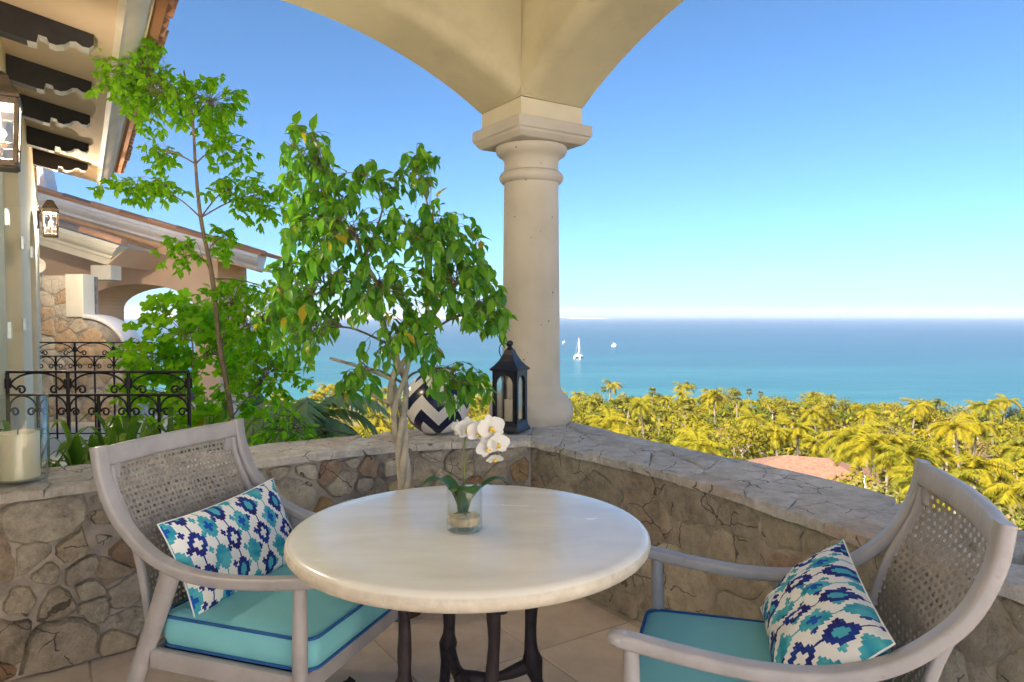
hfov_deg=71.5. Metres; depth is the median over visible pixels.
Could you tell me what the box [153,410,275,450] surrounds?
strap leaf plant
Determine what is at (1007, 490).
palm tree
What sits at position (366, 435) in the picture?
broadleaf tree
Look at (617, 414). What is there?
palm tree
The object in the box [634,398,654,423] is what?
palm tree
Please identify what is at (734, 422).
broadleaf tree
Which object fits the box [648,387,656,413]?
fan palm
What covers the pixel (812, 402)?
broadleaf tree
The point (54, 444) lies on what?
garden paving
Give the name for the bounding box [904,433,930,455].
palm tree
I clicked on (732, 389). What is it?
broadleaf tree
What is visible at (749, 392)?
fan palm
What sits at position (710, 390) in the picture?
palm tree
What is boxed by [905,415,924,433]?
palm tree
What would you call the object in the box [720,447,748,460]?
broadleaf tree
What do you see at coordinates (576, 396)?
palm tree
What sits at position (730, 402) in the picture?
broadleaf tree
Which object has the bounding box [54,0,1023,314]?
sky
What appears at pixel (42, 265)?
globe lamp
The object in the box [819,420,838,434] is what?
broadleaf tree
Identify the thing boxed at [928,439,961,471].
palm tree
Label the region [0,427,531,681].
stone wall
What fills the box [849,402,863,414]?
broadleaf tree
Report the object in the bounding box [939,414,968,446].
palm tree
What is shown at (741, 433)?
palm tree
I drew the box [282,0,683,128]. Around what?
loggia
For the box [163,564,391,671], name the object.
seat cushion
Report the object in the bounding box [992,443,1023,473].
broadleaf tree
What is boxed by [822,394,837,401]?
palm tree
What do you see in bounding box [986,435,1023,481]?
palm tree
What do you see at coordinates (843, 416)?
broadleaf tree
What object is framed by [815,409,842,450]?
palm tree
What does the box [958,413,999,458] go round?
palm tree
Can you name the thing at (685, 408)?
fan palm
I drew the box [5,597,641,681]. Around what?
terrace floor
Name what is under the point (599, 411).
fan palm
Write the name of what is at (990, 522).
armchair
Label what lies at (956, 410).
broadleaf tree
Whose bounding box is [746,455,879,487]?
ground
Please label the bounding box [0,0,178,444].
house
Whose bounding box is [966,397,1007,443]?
palm tree
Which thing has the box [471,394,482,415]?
palm tree
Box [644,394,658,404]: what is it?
palm tree
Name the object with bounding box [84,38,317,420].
slender tree
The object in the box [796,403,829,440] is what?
palm tree
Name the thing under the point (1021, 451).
palm tree
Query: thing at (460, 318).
sand spit
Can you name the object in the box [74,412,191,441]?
strap leaf plant
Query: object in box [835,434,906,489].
palm tree
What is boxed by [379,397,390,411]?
palm tree
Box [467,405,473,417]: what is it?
palm tree
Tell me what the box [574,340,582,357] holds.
catamaran
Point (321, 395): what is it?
palm tree
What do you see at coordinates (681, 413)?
broadleaf tree
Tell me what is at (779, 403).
broadleaf tree
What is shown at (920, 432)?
palm tree
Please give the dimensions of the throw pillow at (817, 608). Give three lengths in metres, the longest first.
0.603 x 0.327 x 0.192 m
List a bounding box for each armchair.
[89,418,397,681]
[606,458,1017,681]
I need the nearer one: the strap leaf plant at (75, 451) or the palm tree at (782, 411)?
the strap leaf plant at (75, 451)
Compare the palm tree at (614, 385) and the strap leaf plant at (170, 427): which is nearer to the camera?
the strap leaf plant at (170, 427)
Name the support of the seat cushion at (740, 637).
on the armchair at (990, 522)
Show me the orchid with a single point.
(486, 428)
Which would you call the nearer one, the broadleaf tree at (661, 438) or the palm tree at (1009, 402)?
the broadleaf tree at (661, 438)
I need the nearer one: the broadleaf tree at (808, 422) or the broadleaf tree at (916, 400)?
the broadleaf tree at (808, 422)
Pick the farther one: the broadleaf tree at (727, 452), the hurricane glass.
the broadleaf tree at (727, 452)
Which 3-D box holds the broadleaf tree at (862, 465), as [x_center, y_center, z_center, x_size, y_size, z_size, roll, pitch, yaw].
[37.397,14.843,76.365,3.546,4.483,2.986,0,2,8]
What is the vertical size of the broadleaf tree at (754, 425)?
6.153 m
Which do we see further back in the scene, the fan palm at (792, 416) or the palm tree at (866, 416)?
the palm tree at (866, 416)
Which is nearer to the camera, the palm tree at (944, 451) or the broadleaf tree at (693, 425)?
the palm tree at (944, 451)
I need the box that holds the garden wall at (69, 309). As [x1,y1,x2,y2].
[40,274,144,421]
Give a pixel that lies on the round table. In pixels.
(405, 552)
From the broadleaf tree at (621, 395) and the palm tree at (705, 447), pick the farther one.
the broadleaf tree at (621, 395)
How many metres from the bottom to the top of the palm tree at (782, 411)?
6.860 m
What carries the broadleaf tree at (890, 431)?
on the hillside ground at (986, 456)
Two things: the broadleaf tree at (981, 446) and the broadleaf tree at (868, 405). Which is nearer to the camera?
the broadleaf tree at (981, 446)
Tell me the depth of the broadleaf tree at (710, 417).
122.57 m
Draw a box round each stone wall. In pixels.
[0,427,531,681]
[531,421,1023,681]
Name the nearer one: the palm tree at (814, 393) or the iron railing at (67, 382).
the iron railing at (67, 382)
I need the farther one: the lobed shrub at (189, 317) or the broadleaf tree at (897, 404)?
the broadleaf tree at (897, 404)
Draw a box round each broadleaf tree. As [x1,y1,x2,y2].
[325,388,334,396]
[358,429,382,437]
[364,408,380,418]
[389,418,414,429]
[571,411,591,425]
[578,390,604,411]
[602,400,615,408]
[618,391,627,411]
[626,428,645,438]
[649,424,678,444]
[656,412,712,440]
[669,398,690,428]
[688,406,708,416]
[700,414,723,434]
[712,426,729,439]
[714,419,772,459]
[716,386,741,399]
[717,404,733,419]
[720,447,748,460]
[721,416,744,429]
[723,398,734,411]
[739,418,768,435]
[745,408,772,422]
[759,394,788,420]
[796,392,818,401]
[796,416,821,429]
[796,426,821,446]
[805,394,835,419]
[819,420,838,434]
[827,463,886,491]
[834,412,853,427]
[835,397,853,411]
[844,458,879,471]
[846,480,904,503]
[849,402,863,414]
[856,404,879,414]
[869,401,879,407]
[873,419,902,436]
[874,441,904,476]
[877,417,894,427]
[882,403,898,416]
[887,401,907,410]
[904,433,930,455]
[909,398,930,406]
[910,409,948,437]
[915,400,944,412]
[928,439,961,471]
[935,407,945,419]
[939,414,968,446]
[944,403,970,414]
[953,501,1023,529]
[963,437,991,455]
[968,468,1003,498]
[973,482,1023,509]
[978,457,1023,509]
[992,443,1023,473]
[996,418,1023,441]
[998,502,1023,530]
[1003,406,1023,423]
[1009,411,1023,423]
[1012,421,1023,434]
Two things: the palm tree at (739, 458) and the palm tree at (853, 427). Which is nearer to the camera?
the palm tree at (739, 458)
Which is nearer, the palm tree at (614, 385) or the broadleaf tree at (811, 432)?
the broadleaf tree at (811, 432)
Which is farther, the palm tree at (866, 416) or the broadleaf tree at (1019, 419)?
the broadleaf tree at (1019, 419)
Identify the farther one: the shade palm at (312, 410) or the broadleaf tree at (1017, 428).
the broadleaf tree at (1017, 428)
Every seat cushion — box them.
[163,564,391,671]
[639,609,770,681]
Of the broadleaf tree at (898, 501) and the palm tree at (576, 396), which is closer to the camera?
the broadleaf tree at (898, 501)
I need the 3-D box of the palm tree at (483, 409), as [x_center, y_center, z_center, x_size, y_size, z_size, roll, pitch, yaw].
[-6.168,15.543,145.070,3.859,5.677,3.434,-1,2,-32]
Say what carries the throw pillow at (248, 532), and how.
on the seat cushion at (255, 627)
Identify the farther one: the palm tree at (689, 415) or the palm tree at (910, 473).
the palm tree at (689, 415)
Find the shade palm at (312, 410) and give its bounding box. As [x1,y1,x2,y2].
[244,395,390,445]
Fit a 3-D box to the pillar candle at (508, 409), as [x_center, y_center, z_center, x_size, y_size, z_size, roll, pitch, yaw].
[-0.012,0.391,4.077,0.066,0.139,0.066,0,2,0]
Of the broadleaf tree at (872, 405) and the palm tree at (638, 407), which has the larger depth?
the broadleaf tree at (872, 405)
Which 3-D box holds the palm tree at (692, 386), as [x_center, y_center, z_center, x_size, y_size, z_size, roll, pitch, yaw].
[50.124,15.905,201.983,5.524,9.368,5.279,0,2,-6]
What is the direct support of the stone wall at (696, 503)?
on the terrace floor
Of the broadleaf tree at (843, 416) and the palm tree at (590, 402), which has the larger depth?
the palm tree at (590, 402)
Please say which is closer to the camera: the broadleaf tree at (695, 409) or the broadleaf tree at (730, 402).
the broadleaf tree at (695, 409)
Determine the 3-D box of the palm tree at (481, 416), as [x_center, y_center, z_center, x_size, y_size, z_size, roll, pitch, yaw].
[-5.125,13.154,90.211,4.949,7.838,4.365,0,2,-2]
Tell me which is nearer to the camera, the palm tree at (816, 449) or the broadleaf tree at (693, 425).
the palm tree at (816, 449)
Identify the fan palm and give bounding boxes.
[594,408,603,417]
[608,399,623,412]
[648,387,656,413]
[654,409,663,430]
[667,410,678,431]
[678,398,692,429]
[731,391,742,419]
[746,388,751,398]
[785,404,801,454]
[989,409,1000,439]
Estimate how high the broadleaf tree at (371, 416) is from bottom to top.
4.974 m
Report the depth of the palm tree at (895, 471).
65.88 m
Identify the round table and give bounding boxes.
[284,485,650,681]
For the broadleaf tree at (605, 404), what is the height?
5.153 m
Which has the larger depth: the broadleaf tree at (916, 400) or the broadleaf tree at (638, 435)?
the broadleaf tree at (916, 400)
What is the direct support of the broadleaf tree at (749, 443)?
on the hillside ground at (986, 456)
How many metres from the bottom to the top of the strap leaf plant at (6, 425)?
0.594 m
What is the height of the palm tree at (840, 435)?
9.949 m
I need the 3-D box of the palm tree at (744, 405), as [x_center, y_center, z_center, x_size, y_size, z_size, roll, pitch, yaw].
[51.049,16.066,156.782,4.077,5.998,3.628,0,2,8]
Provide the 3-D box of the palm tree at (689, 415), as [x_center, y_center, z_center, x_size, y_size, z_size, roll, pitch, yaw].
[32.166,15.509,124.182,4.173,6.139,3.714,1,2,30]
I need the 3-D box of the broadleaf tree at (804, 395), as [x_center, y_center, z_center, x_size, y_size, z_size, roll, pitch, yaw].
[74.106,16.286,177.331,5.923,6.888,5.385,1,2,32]
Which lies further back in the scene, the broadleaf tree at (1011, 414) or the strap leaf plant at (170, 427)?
the broadleaf tree at (1011, 414)
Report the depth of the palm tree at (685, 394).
158.55 m
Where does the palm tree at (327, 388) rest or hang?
on the hillside ground at (986, 456)
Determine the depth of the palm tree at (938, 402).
155.14 m
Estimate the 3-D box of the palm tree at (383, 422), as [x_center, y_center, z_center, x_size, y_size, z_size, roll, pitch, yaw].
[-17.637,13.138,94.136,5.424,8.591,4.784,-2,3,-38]
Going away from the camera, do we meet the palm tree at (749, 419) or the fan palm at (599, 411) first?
the palm tree at (749, 419)
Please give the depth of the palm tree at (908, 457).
46.49 m
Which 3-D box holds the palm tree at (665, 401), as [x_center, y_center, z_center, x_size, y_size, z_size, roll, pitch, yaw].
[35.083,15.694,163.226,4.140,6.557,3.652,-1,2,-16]
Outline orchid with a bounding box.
[423,414,509,532]
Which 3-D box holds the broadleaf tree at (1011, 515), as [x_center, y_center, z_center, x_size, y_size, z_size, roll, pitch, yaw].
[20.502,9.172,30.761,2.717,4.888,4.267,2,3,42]
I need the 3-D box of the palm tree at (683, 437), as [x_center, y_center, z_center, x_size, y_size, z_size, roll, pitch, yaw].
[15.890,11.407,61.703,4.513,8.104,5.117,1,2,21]
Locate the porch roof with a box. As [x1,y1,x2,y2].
[38,214,166,280]
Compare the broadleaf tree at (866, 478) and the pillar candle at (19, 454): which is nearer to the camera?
the pillar candle at (19, 454)
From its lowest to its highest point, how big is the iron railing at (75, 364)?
1.097 m
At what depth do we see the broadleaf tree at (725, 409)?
152.30 m
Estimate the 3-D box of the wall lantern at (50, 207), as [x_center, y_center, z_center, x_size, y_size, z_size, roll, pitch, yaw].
[-5.295,-1.399,8.121,0.210,0.422,0.172,-1,2,-31]
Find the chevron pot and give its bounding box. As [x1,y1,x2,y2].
[407,367,469,433]
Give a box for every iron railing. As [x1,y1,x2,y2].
[4,371,191,467]
[40,342,154,438]
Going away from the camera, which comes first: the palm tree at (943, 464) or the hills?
the palm tree at (943, 464)
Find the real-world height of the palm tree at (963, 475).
6.340 m
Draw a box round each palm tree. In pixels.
[307,392,323,401]
[308,389,328,401]
[318,383,333,398]
[350,420,389,434]
[361,409,399,432]
[364,397,388,417]
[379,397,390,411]
[380,385,397,397]
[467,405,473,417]
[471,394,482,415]
[473,404,488,414]
[474,415,485,420]
[570,391,583,408]
[572,402,582,414]
[583,398,597,413]
[583,405,638,436]
[584,413,623,427]
[591,423,618,431]
[601,379,622,401]
[612,423,638,437]
[618,397,639,435]
[621,395,656,438]
[628,396,647,421]
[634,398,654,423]
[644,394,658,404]
[656,395,674,410]
[659,409,671,431]
[671,382,691,393]
[671,389,692,400]
[671,424,721,451]
[672,427,730,456]
[681,381,696,392]
[686,413,706,426]
[699,388,717,405]
[699,389,728,423]
[710,451,741,459]
[721,428,745,454]
[734,401,752,414]
[736,408,768,449]
[759,421,792,455]
[774,407,797,426]
[776,418,821,455]
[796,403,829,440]
[799,434,833,457]
[804,391,823,416]
[814,418,893,487]
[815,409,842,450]
[821,399,839,413]
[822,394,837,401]
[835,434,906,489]
[840,423,888,468]
[850,405,879,423]
[869,432,919,493]
[869,442,943,491]
[885,460,910,486]
[888,473,955,504]
[891,465,961,512]
[892,445,954,481]
[899,397,934,433]
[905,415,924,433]
[912,429,933,437]
[923,411,984,466]
[927,447,963,470]
[928,398,948,411]
[938,467,991,513]
[946,452,1016,491]
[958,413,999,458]
[964,400,981,417]
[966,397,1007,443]
[982,476,1023,517]
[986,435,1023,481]
[987,398,1003,420]
[993,393,1021,422]
[1005,446,1023,469]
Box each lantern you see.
[0,71,22,172]
[37,200,58,237]
[490,340,530,433]
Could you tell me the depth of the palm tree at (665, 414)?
137.25 m
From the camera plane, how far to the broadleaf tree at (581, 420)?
115.18 m
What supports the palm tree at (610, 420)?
on the hillside ground at (986, 456)
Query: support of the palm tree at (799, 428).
on the hillside ground at (986, 456)
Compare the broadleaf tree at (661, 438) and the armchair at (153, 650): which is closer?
the armchair at (153, 650)
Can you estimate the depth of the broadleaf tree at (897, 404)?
174.51 m
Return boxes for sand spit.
[247,317,608,318]
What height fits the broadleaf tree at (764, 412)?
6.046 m
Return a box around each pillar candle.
[0,429,40,480]
[504,397,512,421]
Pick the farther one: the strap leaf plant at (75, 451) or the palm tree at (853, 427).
the palm tree at (853, 427)
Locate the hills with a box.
[124,314,569,318]
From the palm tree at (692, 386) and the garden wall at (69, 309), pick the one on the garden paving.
the garden wall at (69, 309)
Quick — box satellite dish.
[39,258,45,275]
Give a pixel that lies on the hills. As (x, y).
(131, 316)
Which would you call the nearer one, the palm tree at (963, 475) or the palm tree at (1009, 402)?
the palm tree at (963, 475)
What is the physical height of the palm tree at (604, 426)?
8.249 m
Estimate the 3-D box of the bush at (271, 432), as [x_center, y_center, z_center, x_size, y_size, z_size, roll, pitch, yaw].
[-1.616,1.216,5.548,0.955,1.563,0.652,0,2,0]
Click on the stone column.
(530, 150)
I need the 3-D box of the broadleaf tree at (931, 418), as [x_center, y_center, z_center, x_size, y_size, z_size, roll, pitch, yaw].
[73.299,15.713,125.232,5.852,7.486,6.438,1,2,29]
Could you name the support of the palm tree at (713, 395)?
on the hillside ground at (986, 456)
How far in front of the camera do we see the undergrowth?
137.08 m
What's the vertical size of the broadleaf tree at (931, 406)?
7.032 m
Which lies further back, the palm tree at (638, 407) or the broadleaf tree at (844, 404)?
the broadleaf tree at (844, 404)
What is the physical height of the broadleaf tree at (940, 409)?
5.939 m
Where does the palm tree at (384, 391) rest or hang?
on the hillside ground at (986, 456)
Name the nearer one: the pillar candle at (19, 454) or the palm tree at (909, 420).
the pillar candle at (19, 454)
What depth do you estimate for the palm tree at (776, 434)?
84.62 m
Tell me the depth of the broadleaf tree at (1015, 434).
111.63 m
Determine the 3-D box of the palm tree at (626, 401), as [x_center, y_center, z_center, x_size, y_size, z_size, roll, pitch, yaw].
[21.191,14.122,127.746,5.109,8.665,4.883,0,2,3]
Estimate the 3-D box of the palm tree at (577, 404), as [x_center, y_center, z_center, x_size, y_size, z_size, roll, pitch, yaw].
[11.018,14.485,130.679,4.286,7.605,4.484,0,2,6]
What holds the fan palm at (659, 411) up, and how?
on the hillside ground at (986, 456)
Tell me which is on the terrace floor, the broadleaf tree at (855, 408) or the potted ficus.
the potted ficus
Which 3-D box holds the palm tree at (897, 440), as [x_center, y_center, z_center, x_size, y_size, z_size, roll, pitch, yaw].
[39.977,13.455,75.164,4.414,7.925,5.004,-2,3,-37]
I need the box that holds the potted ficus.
[250,111,517,621]
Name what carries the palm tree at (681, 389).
on the hillside ground at (986, 456)
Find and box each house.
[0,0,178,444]
[37,167,299,400]
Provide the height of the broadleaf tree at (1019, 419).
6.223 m
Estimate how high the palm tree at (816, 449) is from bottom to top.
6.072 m
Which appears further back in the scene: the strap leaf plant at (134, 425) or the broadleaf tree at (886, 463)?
the broadleaf tree at (886, 463)
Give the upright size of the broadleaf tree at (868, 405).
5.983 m
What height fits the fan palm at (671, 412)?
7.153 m
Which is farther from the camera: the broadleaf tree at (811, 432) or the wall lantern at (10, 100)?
the broadleaf tree at (811, 432)
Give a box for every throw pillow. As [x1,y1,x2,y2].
[157,478,292,616]
[760,539,895,664]
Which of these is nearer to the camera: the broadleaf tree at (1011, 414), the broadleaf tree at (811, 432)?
the broadleaf tree at (811, 432)
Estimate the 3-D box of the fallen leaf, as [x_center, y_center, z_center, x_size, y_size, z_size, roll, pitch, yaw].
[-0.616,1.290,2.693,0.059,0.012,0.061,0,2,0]
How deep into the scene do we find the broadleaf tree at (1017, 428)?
121.37 m
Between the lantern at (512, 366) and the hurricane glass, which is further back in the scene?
the lantern at (512, 366)
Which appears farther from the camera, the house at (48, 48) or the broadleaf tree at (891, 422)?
the broadleaf tree at (891, 422)
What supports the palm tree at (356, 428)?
on the hillside ground at (986, 456)
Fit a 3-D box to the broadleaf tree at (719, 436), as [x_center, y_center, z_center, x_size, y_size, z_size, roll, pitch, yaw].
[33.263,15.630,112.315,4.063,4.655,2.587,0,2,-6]
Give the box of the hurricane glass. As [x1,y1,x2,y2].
[0,393,49,484]
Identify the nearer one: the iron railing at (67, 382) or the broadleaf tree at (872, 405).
the iron railing at (67, 382)
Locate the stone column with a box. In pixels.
[472,113,591,428]
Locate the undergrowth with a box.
[262,394,1023,514]
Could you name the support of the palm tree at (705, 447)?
on the hillside ground at (986, 456)
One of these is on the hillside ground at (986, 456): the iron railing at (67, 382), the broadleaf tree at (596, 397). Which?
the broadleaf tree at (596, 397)
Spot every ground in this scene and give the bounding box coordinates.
[151,391,1022,498]
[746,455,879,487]
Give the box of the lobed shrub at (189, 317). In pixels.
[103,288,274,429]
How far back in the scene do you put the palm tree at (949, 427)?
78.58 m
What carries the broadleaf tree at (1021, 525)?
on the hillside ground at (986, 456)
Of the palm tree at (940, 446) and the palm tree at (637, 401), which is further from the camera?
the palm tree at (637, 401)
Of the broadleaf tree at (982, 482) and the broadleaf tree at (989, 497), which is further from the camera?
the broadleaf tree at (982, 482)
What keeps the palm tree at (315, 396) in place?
on the hillside ground at (986, 456)
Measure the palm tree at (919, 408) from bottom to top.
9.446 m
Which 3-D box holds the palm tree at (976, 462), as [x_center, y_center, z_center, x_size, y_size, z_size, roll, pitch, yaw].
[34.893,12.247,53.417,4.439,7.970,5.032,0,2,4]
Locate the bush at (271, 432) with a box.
[246,399,355,445]
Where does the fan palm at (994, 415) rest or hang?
on the hillside ground at (986, 456)
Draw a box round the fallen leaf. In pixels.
[343,676,355,681]
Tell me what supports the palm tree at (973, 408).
on the hillside ground at (986, 456)
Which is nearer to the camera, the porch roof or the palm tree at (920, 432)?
the porch roof
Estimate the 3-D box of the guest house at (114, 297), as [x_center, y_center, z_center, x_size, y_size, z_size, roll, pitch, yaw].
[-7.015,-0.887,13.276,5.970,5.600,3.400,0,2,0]
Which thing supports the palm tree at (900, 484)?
on the hillside ground at (986, 456)
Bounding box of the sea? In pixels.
[124,315,1023,422]
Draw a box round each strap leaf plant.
[0,419,118,468]
[42,416,127,465]
[67,413,164,463]
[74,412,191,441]
[118,407,201,454]
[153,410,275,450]
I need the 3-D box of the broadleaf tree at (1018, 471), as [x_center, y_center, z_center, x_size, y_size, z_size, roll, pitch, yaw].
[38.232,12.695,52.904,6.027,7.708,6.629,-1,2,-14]
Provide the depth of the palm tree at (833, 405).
154.44 m
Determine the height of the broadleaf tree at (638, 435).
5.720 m
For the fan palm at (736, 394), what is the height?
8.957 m
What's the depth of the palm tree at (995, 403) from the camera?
159.56 m
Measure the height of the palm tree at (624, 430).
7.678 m
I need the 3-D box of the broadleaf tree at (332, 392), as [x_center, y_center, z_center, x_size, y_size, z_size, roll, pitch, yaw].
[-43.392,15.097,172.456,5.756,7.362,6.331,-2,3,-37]
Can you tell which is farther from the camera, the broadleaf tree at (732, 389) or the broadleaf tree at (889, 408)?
the broadleaf tree at (732, 389)
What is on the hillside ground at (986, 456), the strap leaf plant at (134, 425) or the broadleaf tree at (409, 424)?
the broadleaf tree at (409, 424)
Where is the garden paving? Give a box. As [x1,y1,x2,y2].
[41,401,244,466]
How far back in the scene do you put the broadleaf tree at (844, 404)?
164.18 m
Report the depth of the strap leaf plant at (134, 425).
3.64 m
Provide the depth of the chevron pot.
3.90 m
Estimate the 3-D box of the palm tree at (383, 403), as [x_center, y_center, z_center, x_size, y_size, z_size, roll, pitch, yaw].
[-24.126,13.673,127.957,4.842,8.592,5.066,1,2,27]
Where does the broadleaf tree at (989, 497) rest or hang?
on the hillside ground at (986, 456)

